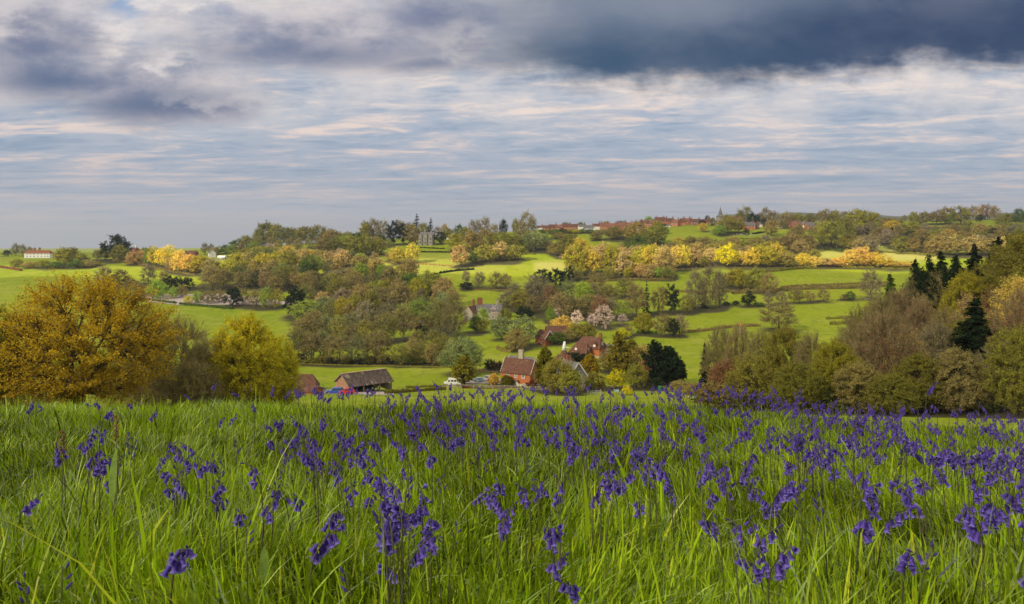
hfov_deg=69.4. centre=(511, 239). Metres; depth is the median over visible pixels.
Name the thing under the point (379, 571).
bluebell
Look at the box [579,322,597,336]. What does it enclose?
broadleaf tree
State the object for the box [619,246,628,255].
broadleaf tree
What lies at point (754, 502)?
bluebell
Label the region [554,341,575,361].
oast house
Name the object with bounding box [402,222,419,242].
broadleaf tree
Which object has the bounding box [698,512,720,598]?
bluebell
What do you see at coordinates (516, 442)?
bluebell
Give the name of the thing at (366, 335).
alder tree
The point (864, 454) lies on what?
bluebell
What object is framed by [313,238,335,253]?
broadleaf tree
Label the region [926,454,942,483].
bluebell
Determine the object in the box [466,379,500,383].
cottage drive
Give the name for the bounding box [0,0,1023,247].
sky
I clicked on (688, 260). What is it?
broadleaf tree
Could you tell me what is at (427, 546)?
bluebell
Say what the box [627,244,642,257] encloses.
broadleaf tree
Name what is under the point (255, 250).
alder tree
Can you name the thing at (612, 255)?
broadleaf tree
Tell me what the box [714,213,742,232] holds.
broadleaf tree
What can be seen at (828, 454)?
bluebell
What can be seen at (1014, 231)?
broadleaf tree
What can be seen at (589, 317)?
blossom tree
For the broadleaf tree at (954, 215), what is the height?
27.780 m
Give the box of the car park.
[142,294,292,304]
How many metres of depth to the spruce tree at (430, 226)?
872.78 m
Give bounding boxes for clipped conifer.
[487,373,500,384]
[500,375,513,385]
[533,345,556,389]
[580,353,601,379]
[605,330,633,376]
[629,339,637,358]
[640,339,672,383]
[640,357,655,384]
[654,345,685,384]
[670,358,687,380]
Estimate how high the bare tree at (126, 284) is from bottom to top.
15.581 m
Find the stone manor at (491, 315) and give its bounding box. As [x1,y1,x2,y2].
[476,297,501,319]
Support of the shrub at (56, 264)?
on the ground at (688, 347)
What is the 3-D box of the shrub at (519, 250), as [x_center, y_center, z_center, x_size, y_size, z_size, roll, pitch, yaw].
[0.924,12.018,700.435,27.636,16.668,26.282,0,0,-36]
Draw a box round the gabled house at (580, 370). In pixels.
[556,354,587,384]
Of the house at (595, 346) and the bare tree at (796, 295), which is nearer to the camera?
the house at (595, 346)
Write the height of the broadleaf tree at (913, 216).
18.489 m
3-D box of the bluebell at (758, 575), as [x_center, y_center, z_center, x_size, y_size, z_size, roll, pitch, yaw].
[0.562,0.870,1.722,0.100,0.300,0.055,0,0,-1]
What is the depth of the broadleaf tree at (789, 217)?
1019.80 m
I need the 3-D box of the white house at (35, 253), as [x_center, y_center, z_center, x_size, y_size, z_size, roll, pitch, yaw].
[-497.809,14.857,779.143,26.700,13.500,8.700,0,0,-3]
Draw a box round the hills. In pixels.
[713,212,1018,222]
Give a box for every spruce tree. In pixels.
[411,214,420,238]
[427,217,433,231]
[641,280,653,315]
[694,342,710,399]
[697,292,707,307]
[879,272,899,317]
[907,259,918,298]
[918,250,947,339]
[921,296,999,393]
[961,243,983,275]
[989,234,1003,261]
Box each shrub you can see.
[0,389,45,407]
[9,258,23,266]
[19,261,39,267]
[35,260,51,267]
[47,261,64,268]
[66,259,84,267]
[78,260,98,266]
[106,389,151,408]
[152,355,227,406]
[168,382,212,407]
[216,380,250,404]
[275,386,295,405]
[292,354,307,362]
[295,384,322,393]
[301,357,318,362]
[312,353,328,363]
[324,357,340,363]
[340,357,353,363]
[350,357,364,363]
[360,355,377,363]
[373,353,389,363]
[386,354,402,363]
[398,354,414,363]
[411,359,425,363]
[421,354,435,363]
[465,251,479,261]
[472,244,499,261]
[484,359,497,369]
[487,241,513,259]
[502,244,527,259]
[525,380,537,387]
[545,386,557,392]
[550,232,567,237]
[613,327,631,336]
[620,385,632,394]
[632,262,646,276]
[643,264,657,275]
[647,376,666,388]
[652,267,666,276]
[668,379,690,388]
[682,380,739,408]
[683,383,699,391]
[711,388,762,409]
[738,386,781,407]
[740,290,756,305]
[754,302,764,305]
[779,260,795,265]
[784,388,839,413]
[814,388,854,412]
[831,395,880,412]
[887,400,942,412]
[921,401,968,412]
[946,392,989,411]
[967,396,1016,411]
[988,393,1022,409]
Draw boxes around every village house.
[542,224,549,229]
[550,223,556,229]
[556,223,562,229]
[563,222,570,229]
[571,224,577,228]
[583,224,593,230]
[593,221,599,229]
[600,221,607,229]
[607,221,615,229]
[615,221,625,230]
[641,218,649,226]
[655,215,664,223]
[665,216,673,224]
[671,217,680,226]
[680,218,685,224]
[682,216,690,224]
[689,217,700,224]
[742,220,755,229]
[790,220,801,226]
[804,220,814,228]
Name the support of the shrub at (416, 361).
on the ground at (688, 347)
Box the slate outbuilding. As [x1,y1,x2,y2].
[509,355,536,361]
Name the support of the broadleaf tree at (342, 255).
on the ground at (688, 347)
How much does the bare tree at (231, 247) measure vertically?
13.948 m
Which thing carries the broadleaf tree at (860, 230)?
on the ground at (688, 347)
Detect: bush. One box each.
[721,351,775,408]
[765,360,828,408]
[830,359,890,413]
[858,372,921,413]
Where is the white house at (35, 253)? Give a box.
[24,247,53,257]
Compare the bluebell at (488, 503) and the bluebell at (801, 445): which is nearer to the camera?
the bluebell at (488, 503)
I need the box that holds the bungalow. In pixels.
[184,251,198,255]
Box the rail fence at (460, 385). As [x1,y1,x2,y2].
[441,383,562,391]
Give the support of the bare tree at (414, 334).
on the ground at (688, 347)
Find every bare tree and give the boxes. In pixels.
[10,242,20,255]
[18,244,25,254]
[91,249,103,259]
[93,265,117,283]
[108,316,160,403]
[111,269,133,284]
[114,310,227,407]
[120,277,142,292]
[131,281,145,294]
[138,262,157,282]
[157,272,169,281]
[173,332,227,399]
[176,284,187,295]
[196,290,215,302]
[198,257,218,274]
[198,263,224,289]
[200,241,208,253]
[200,265,217,282]
[209,289,226,301]
[214,267,233,286]
[224,244,238,254]
[226,264,246,283]
[228,269,251,286]
[237,287,250,303]
[242,250,251,262]
[246,241,259,250]
[247,258,263,274]
[247,290,266,306]
[254,237,261,245]
[254,247,276,260]
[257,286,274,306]
[258,271,270,286]
[259,257,279,274]
[264,237,274,245]
[266,275,286,289]
[267,242,279,251]
[267,287,285,306]
[269,269,287,286]
[273,262,289,275]
[275,239,282,247]
[281,357,311,405]
[285,237,294,245]
[287,270,302,286]
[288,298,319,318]
[292,272,304,287]
[294,281,317,307]
[304,238,314,246]
[305,272,321,286]
[309,254,324,273]
[319,251,334,262]
[323,276,352,296]
[341,302,356,321]
[353,285,372,302]
[366,217,381,236]
[371,286,386,301]
[372,302,396,323]
[374,218,388,237]
[380,309,399,339]
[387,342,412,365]
[389,276,409,290]
[392,302,420,339]
[393,220,405,236]
[395,302,419,324]
[402,337,421,361]
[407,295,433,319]
[407,329,428,349]
[412,341,425,362]
[415,311,434,334]
[422,341,439,364]
[423,329,440,351]
[427,297,455,322]
[430,299,451,330]
[432,332,449,352]
[432,334,450,355]
[433,227,440,234]
[438,288,468,331]
[440,224,447,231]
[450,331,470,349]
[461,269,470,281]
[467,218,476,230]
[474,219,480,231]
[474,271,486,286]
[478,216,490,230]
[487,271,504,287]
[488,223,498,233]
[495,290,514,306]
[496,272,512,287]
[506,282,523,299]
[512,219,526,238]
[518,208,537,236]
[523,270,552,304]
[524,295,541,311]
[539,283,560,307]
[542,240,553,248]
[544,281,560,303]
[549,290,577,315]
[552,295,566,312]
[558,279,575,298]
[567,296,583,314]
[573,268,582,278]
[573,292,599,315]
[586,272,607,289]
[589,294,609,315]
[596,283,622,304]
[598,294,617,314]
[602,266,616,277]
[613,299,633,317]
[614,276,635,296]
[622,324,634,335]
[623,281,647,315]
[647,283,667,313]
[652,312,670,334]
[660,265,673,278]
[663,315,676,335]
[672,314,689,333]
[678,294,696,311]
[685,266,706,308]
[696,261,721,308]
[697,322,736,385]
[710,268,728,307]
[720,321,753,373]
[733,206,753,221]
[733,323,747,332]
[742,326,779,387]
[758,299,802,329]
[759,271,779,293]
[760,207,769,220]
[762,289,773,304]
[763,210,781,220]
[775,290,787,301]
[787,287,798,301]
[788,225,805,235]
[788,238,808,252]
[790,326,830,395]
[791,224,807,234]
[794,289,804,302]
[803,234,817,251]
[804,290,816,301]
[808,226,817,234]
[816,219,828,229]
[817,288,830,300]
[829,300,884,379]
[836,316,880,390]
[839,210,851,219]
[842,305,931,389]
[854,233,880,252]
[857,268,884,297]
[861,289,906,369]
[882,283,923,342]
[888,233,901,244]
[891,225,904,234]
[893,273,925,315]
[894,290,912,316]
[901,297,938,353]
[903,232,920,241]
[903,290,935,348]
[914,316,961,376]
[919,264,956,325]
[921,302,962,361]
[930,225,941,231]
[947,290,981,321]
[948,223,962,233]
[958,219,975,230]
[967,205,977,218]
[969,284,999,317]
[970,339,1018,410]
[974,204,984,216]
[980,203,994,219]
[983,284,1023,363]
[988,205,1001,218]
[994,223,1007,231]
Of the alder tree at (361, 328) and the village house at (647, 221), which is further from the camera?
the village house at (647, 221)
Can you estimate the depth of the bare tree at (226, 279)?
592.96 m
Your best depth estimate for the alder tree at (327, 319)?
365.98 m
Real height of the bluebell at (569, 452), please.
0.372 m
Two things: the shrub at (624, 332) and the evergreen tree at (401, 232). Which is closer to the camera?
the shrub at (624, 332)
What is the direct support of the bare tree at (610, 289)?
on the ground at (688, 347)
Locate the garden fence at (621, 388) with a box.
[600,384,647,391]
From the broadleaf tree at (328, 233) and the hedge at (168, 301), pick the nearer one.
the hedge at (168, 301)
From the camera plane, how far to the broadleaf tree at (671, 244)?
719.19 m
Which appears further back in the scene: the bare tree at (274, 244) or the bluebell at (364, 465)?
the bare tree at (274, 244)
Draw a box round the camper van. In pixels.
[444,377,460,385]
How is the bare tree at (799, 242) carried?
on the ground at (688, 347)
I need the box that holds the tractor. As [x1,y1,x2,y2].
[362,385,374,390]
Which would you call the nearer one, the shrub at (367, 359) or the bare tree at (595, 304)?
the shrub at (367, 359)
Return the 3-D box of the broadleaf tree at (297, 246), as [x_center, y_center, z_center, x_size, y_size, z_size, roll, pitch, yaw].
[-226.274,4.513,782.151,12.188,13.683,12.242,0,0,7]
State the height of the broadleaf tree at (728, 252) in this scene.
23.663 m
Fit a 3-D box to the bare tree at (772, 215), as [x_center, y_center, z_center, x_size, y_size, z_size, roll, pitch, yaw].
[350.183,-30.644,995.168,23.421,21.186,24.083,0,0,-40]
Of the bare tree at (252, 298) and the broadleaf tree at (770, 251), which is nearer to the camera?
the bare tree at (252, 298)
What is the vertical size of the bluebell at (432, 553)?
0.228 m
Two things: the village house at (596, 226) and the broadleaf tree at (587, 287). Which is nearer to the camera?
the broadleaf tree at (587, 287)
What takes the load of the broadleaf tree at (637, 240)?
on the ground at (688, 347)
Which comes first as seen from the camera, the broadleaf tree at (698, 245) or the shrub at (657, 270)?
the shrub at (657, 270)
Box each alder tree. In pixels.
[236,261,245,272]
[237,242,244,251]
[245,267,255,286]
[250,246,260,257]
[284,320,312,339]
[286,325,311,363]
[296,333,317,362]
[301,330,321,358]
[302,310,326,342]
[306,275,319,293]
[312,315,336,341]
[312,329,329,353]
[313,249,321,265]
[317,275,330,293]
[318,334,339,363]
[320,300,335,322]
[322,260,333,273]
[325,314,349,341]
[325,336,352,363]
[338,311,364,339]
[339,322,359,355]
[343,271,358,290]
[343,335,370,364]
[347,249,355,264]
[355,319,377,341]
[356,276,368,287]
[357,331,374,354]
[362,329,386,363]
[365,272,381,289]
[366,314,392,337]
[368,251,381,265]
[371,330,393,359]
[416,288,427,300]
[541,300,551,312]
[565,295,578,314]
[591,282,597,290]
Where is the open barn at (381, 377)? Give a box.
[333,368,394,391]
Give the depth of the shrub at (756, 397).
120.04 m
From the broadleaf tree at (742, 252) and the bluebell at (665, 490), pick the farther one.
the broadleaf tree at (742, 252)
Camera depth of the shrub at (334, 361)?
291.48 m
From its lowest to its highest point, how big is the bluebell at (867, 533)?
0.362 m
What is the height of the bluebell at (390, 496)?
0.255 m
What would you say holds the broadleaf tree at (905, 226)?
on the ground at (688, 347)
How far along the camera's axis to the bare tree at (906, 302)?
171.56 m
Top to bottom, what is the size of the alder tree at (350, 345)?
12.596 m
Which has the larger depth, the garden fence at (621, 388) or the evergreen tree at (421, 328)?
the evergreen tree at (421, 328)
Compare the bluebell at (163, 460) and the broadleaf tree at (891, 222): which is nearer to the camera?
the bluebell at (163, 460)
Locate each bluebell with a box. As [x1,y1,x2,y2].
[12,493,43,553]
[16,572,29,603]
[22,465,33,513]
[53,442,69,516]
[60,561,72,603]
[76,436,89,480]
[78,454,110,525]
[83,443,93,474]
[84,445,103,514]
[87,421,99,483]
[92,462,102,521]
[93,457,111,503]
[98,429,106,480]
[104,481,108,492]
[116,453,122,503]
[121,431,130,502]
[128,447,135,484]
[130,437,137,476]
[155,450,170,484]
[156,468,177,508]
[158,545,196,603]
[162,484,175,507]
[166,473,193,550]
[166,552,192,591]
[171,441,187,481]
[172,452,201,506]
[173,459,183,519]
[179,455,190,509]
[193,457,208,513]
[199,457,219,485]
[209,453,215,491]
[210,486,220,551]
[212,480,226,540]
[214,498,229,540]
[216,461,224,516]
[232,509,247,565]
[233,439,241,499]
[240,461,264,545]
[245,520,253,603]
[258,496,279,551]
[267,485,292,536]
[271,469,282,547]
[281,440,292,493]
[292,493,303,530]
[294,446,321,508]
[300,454,316,507]
[304,443,321,493]
[306,467,317,531]
[308,523,345,587]
[309,448,320,538]
[312,453,327,492]
[319,465,323,503]
[320,510,344,589]
[328,461,341,523]
[328,466,342,533]
[332,460,343,494]
[337,431,346,497]
[338,447,351,485]
[340,566,353,603]
[342,487,348,554]
[345,481,358,541]
[346,453,356,502]
[354,442,367,502]
[358,460,366,493]
[358,461,373,529]
[362,452,380,478]
[362,495,377,530]
[365,469,384,501]
[372,500,389,603]
[373,468,389,548]
[376,526,400,603]
[377,493,399,591]
[377,513,411,593]
[377,564,402,603]
[378,514,405,603]
[382,503,400,598]
[383,481,397,522]
[383,513,395,603]
[387,482,403,603]
[387,485,398,552]
[389,438,412,484]
[389,503,415,549]
[396,441,408,511]
[396,500,432,570]
[398,525,408,551]
[399,533,436,603]
[400,464,410,484]
[400,476,412,594]
[407,520,415,603]
[411,419,418,497]
[416,483,429,603]
[420,531,441,603]
[421,535,442,601]
[422,510,441,603]
[425,450,436,510]
[437,474,446,566]
[444,438,459,478]
[447,520,461,603]
[466,427,478,482]
[471,446,481,509]
[472,491,487,537]
[477,459,489,546]
[484,486,497,559]
[485,487,508,556]
[492,478,505,509]
[497,500,518,581]
[497,515,507,570]
[513,430,521,485]
[514,482,532,573]
[520,488,530,572]
[525,460,530,512]
[531,478,542,537]
[534,479,550,526]
[542,524,557,603]
[545,552,569,603]
[546,524,564,580]
[552,475,564,578]
[554,578,580,603]
[560,426,573,484]
[561,449,579,510]
[563,435,573,476]
[567,427,576,485]
[570,436,583,499]
[576,437,585,479]
[578,419,587,496]
[588,449,599,496]
[590,484,603,558]
[595,458,602,549]
[595,466,620,522]
[599,479,617,561]
[601,475,618,523]
[605,467,636,558]
[607,436,618,468]
[607,446,619,496]
[612,475,629,517]
[629,442,641,485]
[629,447,647,474]
[630,451,647,481]
[632,501,645,559]
[635,466,652,513]
[640,455,656,522]
[642,430,652,490]
[642,453,654,540]
[647,457,674,551]
[652,455,667,502]
[657,425,666,469]
[663,482,669,506]
[668,473,682,550]
[668,488,676,554]
[677,439,683,496]
[683,438,691,502]
[696,462,713,496]
[697,467,704,534]
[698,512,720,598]
[701,453,714,560]
[703,456,720,505]
[705,488,719,560]
[711,473,733,527]
[712,514,724,603]
[717,461,731,537]
[725,518,748,602]
[730,472,750,525]
[731,530,739,603]
[733,554,765,603]
[740,455,756,503]
[743,515,759,558]
[744,463,753,513]
[744,475,759,503]
[747,485,759,529]
[748,488,764,537]
[750,524,783,603]
[755,550,771,603]
[759,497,784,537]
[759,498,785,538]
[766,545,799,603]
[769,481,795,546]
[777,481,797,537]
[781,455,793,480]
[783,461,796,515]
[786,433,799,480]
[792,426,800,484]
[792,433,805,477]
[792,479,808,524]
[794,493,803,551]
[796,433,802,480]
[797,449,804,508]
[800,415,808,486]
[801,448,812,478]
[804,461,819,503]
[810,455,816,503]
[811,446,822,505]
[813,444,821,496]
[813,492,828,603]
[816,459,828,522]
[818,437,823,498]
[821,453,832,498]
[825,443,838,483]
[826,445,834,499]
[826,464,840,517]
[837,448,849,468]
[838,432,855,495]
[843,465,860,515]
[850,516,876,586]
[851,442,860,520]
[853,436,863,477]
[854,465,870,533]
[861,442,869,485]
[863,482,882,520]
[863,490,889,541]
[865,497,881,550]
[870,453,887,485]
[877,503,918,567]
[888,475,902,517]
[889,480,924,564]
[890,452,901,509]
[894,549,924,603]
[895,457,903,510]
[898,428,909,482]
[900,480,913,524]
[913,470,930,545]
[914,436,923,481]
[918,540,937,603]
[919,477,928,550]
[923,445,933,496]
[924,433,940,486]
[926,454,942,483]
[930,444,951,542]
[932,468,951,525]
[940,443,962,492]
[944,431,949,480]
[944,455,958,491]
[950,437,955,487]
[952,455,972,493]
[955,449,971,483]
[955,501,976,570]
[957,466,974,497]
[961,449,971,544]
[963,503,992,603]
[970,475,984,570]
[972,446,982,491]
[972,454,988,476]
[974,482,991,552]
[975,504,1013,574]
[976,458,994,490]
[977,441,989,487]
[977,497,996,553]
[981,448,993,486]
[982,471,997,527]
[983,516,999,559]
[988,463,1001,506]
[991,459,1006,490]
[993,454,1009,488]
[993,504,1015,552]
[994,473,1012,506]
[999,453,1014,516]
[999,486,1023,518]
[1001,432,1010,500]
[1006,453,1023,476]
[1006,483,1023,547]
[1009,455,1023,483]
[1012,479,1023,540]
[1013,462,1023,497]
[1017,435,1023,505]
[1017,521,1023,540]
[1017,577,1023,586]
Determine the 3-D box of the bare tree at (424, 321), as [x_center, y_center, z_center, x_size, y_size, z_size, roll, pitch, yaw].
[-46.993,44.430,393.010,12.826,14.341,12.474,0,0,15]
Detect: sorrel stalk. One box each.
[59,431,66,520]
[112,415,119,517]
[569,403,572,468]
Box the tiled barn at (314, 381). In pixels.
[292,374,319,385]
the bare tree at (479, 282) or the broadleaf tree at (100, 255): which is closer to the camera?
the bare tree at (479, 282)
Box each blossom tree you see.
[570,310,584,324]
[587,313,594,324]
[592,304,615,328]
[617,314,628,323]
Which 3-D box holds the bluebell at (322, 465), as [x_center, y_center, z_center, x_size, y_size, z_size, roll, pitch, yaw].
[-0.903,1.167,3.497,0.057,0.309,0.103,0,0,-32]
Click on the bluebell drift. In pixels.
(702, 438)
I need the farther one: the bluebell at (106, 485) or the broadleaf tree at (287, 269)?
the broadleaf tree at (287, 269)
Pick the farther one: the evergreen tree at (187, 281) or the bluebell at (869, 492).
the evergreen tree at (187, 281)
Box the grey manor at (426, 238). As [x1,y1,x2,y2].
[419,229,434,244]
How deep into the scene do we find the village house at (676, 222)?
946.86 m
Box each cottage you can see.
[208,249,215,257]
[500,348,536,385]
[534,329,553,344]
[545,321,566,334]
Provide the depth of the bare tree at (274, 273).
588.40 m
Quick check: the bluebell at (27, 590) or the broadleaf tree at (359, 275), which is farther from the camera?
the broadleaf tree at (359, 275)
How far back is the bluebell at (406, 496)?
2.09 m
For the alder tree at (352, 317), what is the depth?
366.25 m
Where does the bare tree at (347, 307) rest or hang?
on the ground at (688, 347)
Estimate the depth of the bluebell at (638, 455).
3.67 m
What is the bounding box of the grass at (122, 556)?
[0,385,1023,603]
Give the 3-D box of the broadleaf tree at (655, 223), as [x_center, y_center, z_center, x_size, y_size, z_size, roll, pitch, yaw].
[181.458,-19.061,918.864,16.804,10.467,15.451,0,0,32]
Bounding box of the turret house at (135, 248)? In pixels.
[129,244,140,254]
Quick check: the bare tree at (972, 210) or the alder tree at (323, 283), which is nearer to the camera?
the alder tree at (323, 283)
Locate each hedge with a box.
[0,265,22,270]
[112,259,148,265]
[129,296,176,302]
[149,265,195,274]
[179,302,233,308]
[300,363,475,368]
[384,386,445,393]
[406,384,446,387]
[417,263,454,266]
[421,251,452,252]
[439,268,474,273]
[462,386,519,388]
[474,289,522,290]
[477,368,501,375]
[496,345,512,351]
[586,277,672,281]
[636,330,657,333]
[647,385,696,393]
[676,289,731,292]
[682,323,760,333]
[731,282,886,293]
[763,265,816,272]
[780,281,888,287]
[824,249,852,250]
[826,315,852,318]
[830,320,850,324]
[842,265,874,267]
[877,251,935,254]
[881,267,912,268]
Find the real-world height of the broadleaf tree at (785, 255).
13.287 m
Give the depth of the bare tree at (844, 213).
1057.71 m
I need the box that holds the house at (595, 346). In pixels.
[567,333,606,357]
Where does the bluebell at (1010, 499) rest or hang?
on the ground at (688, 347)
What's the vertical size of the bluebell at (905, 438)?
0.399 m
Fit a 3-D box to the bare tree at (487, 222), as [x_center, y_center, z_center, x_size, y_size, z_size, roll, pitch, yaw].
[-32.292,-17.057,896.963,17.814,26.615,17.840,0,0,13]
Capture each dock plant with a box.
[109,448,117,515]
[258,546,269,595]
[557,426,562,453]
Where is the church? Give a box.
[716,207,743,225]
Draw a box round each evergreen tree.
[1,250,11,255]
[98,233,129,258]
[110,238,132,250]
[162,275,176,288]
[172,276,182,288]
[181,276,194,288]
[221,287,242,305]
[280,286,308,314]
[385,220,401,244]
[396,223,408,243]
[413,325,426,337]
[434,231,446,242]
[456,282,473,288]
[514,306,534,318]
[533,268,552,286]
[545,267,565,287]
[562,265,574,280]
[571,351,584,365]
[663,283,681,313]
[667,318,680,336]
[707,217,716,224]
[902,253,937,309]
[920,237,927,248]
[929,255,963,321]
[971,254,994,287]
[975,214,985,220]
[988,228,998,233]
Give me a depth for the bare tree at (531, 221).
811.28 m
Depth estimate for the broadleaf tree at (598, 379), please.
220.14 m
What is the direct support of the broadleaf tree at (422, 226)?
on the ground at (688, 347)
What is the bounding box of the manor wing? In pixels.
[463,299,476,320]
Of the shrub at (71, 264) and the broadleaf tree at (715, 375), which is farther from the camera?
the shrub at (71, 264)
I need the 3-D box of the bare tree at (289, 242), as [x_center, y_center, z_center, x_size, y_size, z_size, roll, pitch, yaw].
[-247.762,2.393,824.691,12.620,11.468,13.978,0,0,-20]
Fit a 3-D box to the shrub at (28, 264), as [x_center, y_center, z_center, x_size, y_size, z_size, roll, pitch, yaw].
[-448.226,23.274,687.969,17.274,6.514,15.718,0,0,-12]
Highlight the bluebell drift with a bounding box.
[21,380,1023,488]
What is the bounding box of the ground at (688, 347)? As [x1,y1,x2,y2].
[0,219,1023,603]
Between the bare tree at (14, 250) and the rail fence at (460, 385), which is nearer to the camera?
the rail fence at (460, 385)
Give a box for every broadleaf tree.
[0,265,190,406]
[0,303,23,402]
[0,318,22,406]
[51,246,74,265]
[63,246,80,262]
[73,252,91,264]
[97,248,112,258]
[106,244,130,261]
[107,353,162,406]
[125,250,142,264]
[134,249,145,262]
[142,248,156,264]
[145,245,165,265]
[145,279,168,298]
[154,244,175,267]
[165,256,173,269]
[168,248,185,270]
[168,287,179,298]
[176,253,196,272]
[183,295,193,302]
[186,254,205,272]
[192,291,202,302]
[205,309,284,405]
[207,350,245,404]
[212,261,225,273]
[219,244,231,253]
[224,251,251,275]
[229,237,242,249]
[237,248,252,256]
[238,236,258,248]
[243,330,302,405]
[245,245,265,259]
[250,251,274,271]
[250,275,259,284]
[251,229,271,244]
[252,220,273,245]
[263,222,286,242]
[269,250,280,264]
[274,226,295,243]
[276,265,298,285]
[277,248,299,269]
[279,244,296,253]
[288,228,301,243]
[292,237,303,249]
[294,225,318,242]
[294,247,312,265]
[294,308,327,332]
[298,253,318,276]
[299,269,321,286]
[308,224,327,241]
[312,294,335,315]
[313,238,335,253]
[313,249,328,257]
[314,292,332,306]
[320,229,342,238]
[320,256,343,273]
[320,272,341,289]
[326,237,347,252]
[327,269,344,278]
[327,313,347,335]
[331,296,355,319]
[332,286,351,307]
[334,250,351,265]
[336,230,350,238]
[338,233,364,254]
[338,268,363,284]
[343,293,367,320]
[346,282,373,297]
[349,234,378,253]
[349,254,369,269]
[350,252,368,264]
[351,232,363,237]
[353,262,369,276]
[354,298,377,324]
[358,220,374,236]
[361,286,386,317]
[366,258,386,275]
[368,238,387,254]
[375,263,387,275]
[375,278,394,292]
[376,286,390,304]
[379,266,400,283]
[384,281,413,308]
[385,246,407,263]
[386,289,411,307]
[394,257,419,279]
[398,271,418,289]
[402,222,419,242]
[404,242,420,261]
[404,291,428,311]
[406,276,430,298]
[417,223,428,231]
[418,270,442,296]
[424,295,445,319]
[428,290,451,304]
[431,276,458,301]
[436,336,485,369]
[442,227,454,236]
[445,232,462,248]
[450,244,469,266]
[451,355,477,383]
[452,224,465,234]
[454,227,473,237]
[461,229,483,250]
[468,315,482,332]
[472,227,498,248]
[473,317,488,331]
[475,306,489,323]
[486,231,504,248]
[489,315,511,339]
[496,307,512,320]
[497,230,513,246]
[499,218,508,233]
[503,327,530,350]
[507,314,540,344]
[509,233,522,247]
[509,289,528,307]
[511,217,517,232]
[519,232,535,250]
[523,283,542,301]
[525,231,545,249]
[540,232,552,246]
[541,332,568,343]
[541,356,579,393]
[545,306,556,320]
[546,242,564,255]
[550,314,572,327]
[553,234,574,253]
[555,370,582,392]
[561,328,577,340]
[562,241,586,275]
[566,323,582,337]
[569,237,593,250]
[572,280,594,301]
[575,245,603,273]
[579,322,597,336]
[585,371,605,389]
[590,231,602,239]
[590,244,605,261]
[591,288,607,304]
[592,239,611,273]
[597,352,609,370]
[599,243,622,274]
[604,225,623,238]
[604,368,627,388]
[611,249,634,274]
[618,254,637,274]
[619,241,630,253]
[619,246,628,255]
[622,233,653,252]
[622,267,634,276]
[622,362,648,389]
[623,224,636,235]
[624,220,648,239]
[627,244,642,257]
[629,252,646,272]
[630,311,654,333]
[630,342,648,365]
[633,244,657,259]
[638,244,657,264]
[642,223,669,242]
[642,267,653,277]
[647,241,663,265]
[650,243,676,271]
[652,220,662,225]
[665,242,678,249]
[666,244,684,266]
[669,236,687,243]
[673,244,691,267]
[683,236,698,245]
[685,247,702,266]
[688,241,707,258]
[693,254,707,266]
[694,236,712,246]
[697,222,707,230]
[701,241,719,255]
[703,246,718,264]
[706,358,741,395]
[712,225,726,234]
[712,241,743,266]
[713,242,724,256]
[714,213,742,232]
[721,271,736,285]
[722,237,741,246]
[726,267,748,287]
[728,241,745,251]
[731,216,747,229]
[732,249,749,265]
[735,239,755,250]
[737,273,755,287]
[742,247,762,264]
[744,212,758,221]
[745,265,765,288]
[746,237,765,245]
[751,245,770,266]
[759,321,811,388]
[760,235,770,241]
[761,240,777,248]
[764,218,781,235]
[764,245,780,266]
[769,234,792,248]
[769,241,785,263]
[777,252,796,264]
[778,220,789,227]
[779,211,794,220]
[783,232,803,251]
[787,251,795,258]
[792,213,804,221]
[795,252,810,265]
[797,235,815,247]
[801,213,818,221]
[805,336,868,410]
[807,248,821,259]
[807,256,826,265]
[811,218,847,247]
[814,227,833,243]
[815,208,835,221]
[818,257,834,266]
[827,209,841,221]
[827,258,846,266]
[832,217,857,234]
[836,230,858,248]
[837,248,863,265]
[844,208,865,224]
[844,291,855,299]
[849,234,866,248]
[853,224,865,236]
[853,246,875,265]
[856,298,887,354]
[860,210,872,223]
[862,222,876,233]
[863,251,883,265]
[865,212,882,224]
[867,225,898,242]
[870,253,894,266]
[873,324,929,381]
[877,228,892,243]
[878,217,893,225]
[883,220,902,231]
[883,260,906,266]
[885,351,955,413]
[890,233,912,250]
[891,217,905,224]
[893,223,910,234]
[897,261,913,266]
[905,236,923,252]
[907,220,919,230]
[908,211,921,221]
[913,230,931,245]
[913,345,994,412]
[916,211,930,223]
[919,223,931,231]
[921,233,939,242]
[923,233,953,253]
[926,208,945,223]
[931,313,969,364]
[933,267,987,327]
[935,206,953,223]
[939,232,971,254]
[941,228,957,238]
[943,213,951,223]
[948,226,973,231]
[950,205,971,224]
[957,230,972,238]
[957,234,985,252]
[958,259,1004,306]
[965,315,1004,348]
[970,233,984,246]
[971,222,990,232]
[971,230,992,239]
[975,322,1023,416]
[977,225,1023,308]
[977,236,999,254]
[980,244,1022,282]
[983,272,1023,340]
[988,230,1010,238]
[989,262,1023,309]
[991,235,1007,249]
[993,212,1016,223]
[993,222,1011,230]
[1006,222,1023,232]
[1010,208,1023,223]
[1011,229,1023,239]
[1012,221,1023,229]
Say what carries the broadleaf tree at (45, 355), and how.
on the ground at (688, 347)
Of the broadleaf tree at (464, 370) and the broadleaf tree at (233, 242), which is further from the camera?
the broadleaf tree at (233, 242)
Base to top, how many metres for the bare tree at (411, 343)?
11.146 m
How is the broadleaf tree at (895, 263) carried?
on the ground at (688, 347)
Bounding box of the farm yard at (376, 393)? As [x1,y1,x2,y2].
[324,391,393,394]
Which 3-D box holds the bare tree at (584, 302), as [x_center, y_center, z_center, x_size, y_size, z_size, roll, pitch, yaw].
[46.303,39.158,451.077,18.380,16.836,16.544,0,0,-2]
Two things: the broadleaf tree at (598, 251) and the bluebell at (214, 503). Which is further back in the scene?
the broadleaf tree at (598, 251)
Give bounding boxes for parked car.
[326,387,343,392]
[339,387,354,393]
[472,377,483,381]

